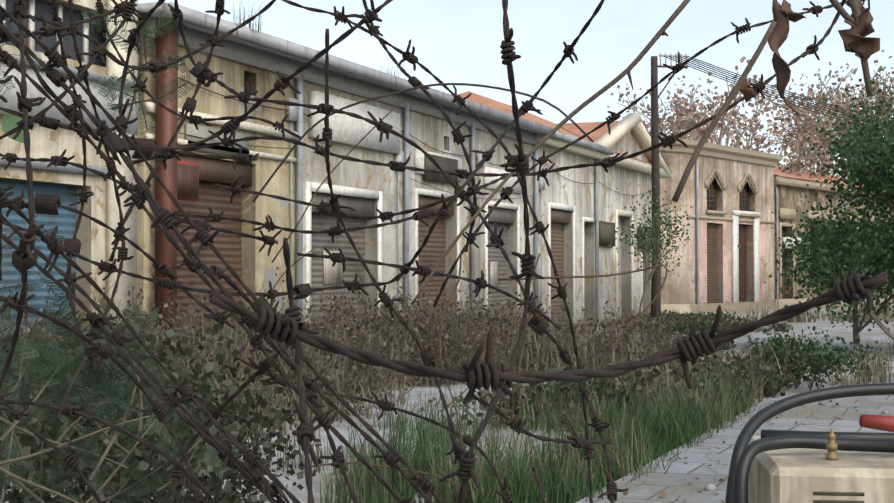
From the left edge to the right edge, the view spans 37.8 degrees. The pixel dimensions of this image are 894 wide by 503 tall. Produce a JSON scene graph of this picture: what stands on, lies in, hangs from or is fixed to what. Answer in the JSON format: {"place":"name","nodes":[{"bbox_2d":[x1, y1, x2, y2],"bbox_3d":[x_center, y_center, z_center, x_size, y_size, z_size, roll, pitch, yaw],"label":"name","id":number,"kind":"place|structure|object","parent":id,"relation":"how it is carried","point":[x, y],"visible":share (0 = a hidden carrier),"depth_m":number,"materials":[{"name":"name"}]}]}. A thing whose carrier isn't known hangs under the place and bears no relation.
{"place":"outdoors","nodes":[
{"label":"outdoors","id":0,"kind":"place"},
{"bbox_2d":[0,0,255,502],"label":"acacia shrub","id":1,"kind":"object","parent":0,"point":[107,385],"depth_m":1.78,"materials":[{"name":"green plant"}]},
{"bbox_2d":[0,0,651,339],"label":"row walls","id":2,"kind":"structure","parent":0,"point":[259,271],"depth_m":20.06,"materials":[{"name":"beige paint"}]},
{"bbox_2d":[0,0,651,344],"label":"shutters and pipes","id":3,"kind":"object","parent":2,"relation":"attached to","point":[189,182],"visible":0.48,"depth_m":17.06,"materials":[{"name":"brown metal"}]},
{"bbox_2d":[0,0,669,331],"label":"building trim","id":4,"kind":"structure","parent":2,"relation":"attached to","point":[349,130],"depth_m":18.52,"materials":[{"name":"white paint"}]},
{"bbox_2d":[457,91,669,169],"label":"tile roof","id":5,"kind":"structure","parent":2,"relation":"on","point":[572,129],"depth_m":33.81,"materials":[{"name":"orange tile"}]},
{"bbox_2d":[0,0,887,502],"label":"barbed wire","id":6,"kind":"object","parent":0,"point":[288,328],"visible":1,"depth_m":0.83,"materials":[{"name":"brown metal"}]},
{"bbox_2d":[234,0,872,486],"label":"dry vine stems","id":7,"kind":"object","parent":6,"relation":"attached to","point":[844,14],"visible":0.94,"depth_m":0.92,"materials":[{"name":"brown plant"}]},
{"bbox_2d":[662,0,879,115],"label":"dead leaves","id":8,"kind":"object","parent":7,"relation":"hanging from","point":[857,42],"visible":0.94,"depth_m":0.80,"materials":[{"name":"brown plant"}]},
{"bbox_2d":[5,310,893,502],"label":"road slab","id":9,"kind":"structure","parent":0,"point":[840,329],"depth_m":12.97,"materials":[{"name":"concrete"}]},
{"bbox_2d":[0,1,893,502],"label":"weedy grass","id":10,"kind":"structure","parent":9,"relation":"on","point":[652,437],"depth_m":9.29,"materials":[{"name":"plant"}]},
{"bbox_2d":[319,342,893,490],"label":"litter pebbles","id":11,"kind":"object","parent":9,"relation":"on","point":[709,487],"visible":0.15,"depth_m":11.46,"materials":[{"name":"grey stone"}]},
{"bbox_2d":[602,308,892,335],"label":"kerbs","id":12,"kind":"structure","parent":9,"relation":"on","point":[759,315],"depth_m":39.81,"materials":[{"name":"concrete"}]},
{"bbox_2d":[138,0,893,179],"label":"sky","id":13,"kind":"structure","parent":0,"point":[459,41],"materials":[{"name":"white"}]},
{"bbox_2d":[576,375,893,502],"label":"pavement","id":14,"kind":"structure","parent":0,"point":[673,483],"depth_m":9.00,"materials":[{"name":"grey stone"}]},
{"bbox_2d":[623,363,890,502],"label":"dead leaves","id":15,"kind":"object","parent":14,"relation":"on","point":[662,494],"visible":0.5,"depth_m":8.50,"materials":[{"name":"brown plant"}]},
{"bbox_2d":[725,383,893,502],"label":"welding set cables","id":16,"kind":"object","parent":14,"relation":"on","point":[744,453],"visible":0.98,"depth_m":2.11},
{"bbox_2d":[748,435,893,502],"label":"welding set case","id":17,"kind":"object","parent":14,"relation":"on","point":[797,475],"visible":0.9,"depth_m":1.96,"materials":[{"name":"beige metal"}]},
{"bbox_2d":[825,414,893,460],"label":"welding set fittings","id":18,"kind":"object","parent":17,"relation":"attached to","point":[882,422],"visible":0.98,"depth_m":2.04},
{"bbox_2d":[586,304,893,334],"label":"pavement","id":19,"kind":"structure","parent":0,"point":[746,313],"depth_m":41.88,"materials":[{"name":"grey stone"}]},
{"bbox_2d":[601,67,893,354],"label":"green tree","id":20,"kind":"object","parent":19,"relation":"on","point":[870,244],"depth_m":20.69,"materials":[{"name":"green plant"}]},
{"bbox_2d":[607,50,893,185],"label":"bare trees","id":21,"kind":"object","parent":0,"point":[788,119],"depth_m":51.44,"materials":[{"name":"brown plant"}]},
{"label":"ground","id":22,"kind":"structure","parent":0,"visible":0},
{"bbox_2d":[0,266,886,502],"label":"weedy shrub","id":23,"kind":"object","parent":22,"relation":"on","point":[210,481],"depth_m":12.50,"materials":[{"name":"green plant"}]},
{"bbox_2d":[651,53,887,318],"bbox_3d":[19.103,-1.643,49.582,3.121,7.716,43.025,-1,-1,44],"label":"utility pole","id":24,"kind":"object","parent":22,"relation":"on","point":[655,181],"visible":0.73,"depth_m":33.15,"materials":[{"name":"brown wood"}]},
{"bbox_2d":[660,152,892,303],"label":"row walls","id":25,"kind":"structure","parent":22,"relation":"on","point":[680,289],"depth_m":41.40,"materials":[{"name":"beige paint"}]},
{"bbox_2d":[659,139,893,314],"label":"building trim","id":26,"kind":"structure","parent":25,"relation":"attached to","point":[722,152],"depth_m":42.67,"materials":[{"name":"white paint"}]},
{"bbox_2d":[696,159,891,312],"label":"shutters and pipes","id":27,"kind":"object","parent":25,"relation":"attached to","point":[712,274],"visible":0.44,"depth_m":41.22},
{"bbox_2d":[774,166,862,186],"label":"tile roof","id":28,"kind":"structure","parent":25,"relation":"on","point":[784,174],"depth_m":49.71,"materials":[{"name":"tile"}]}
]}

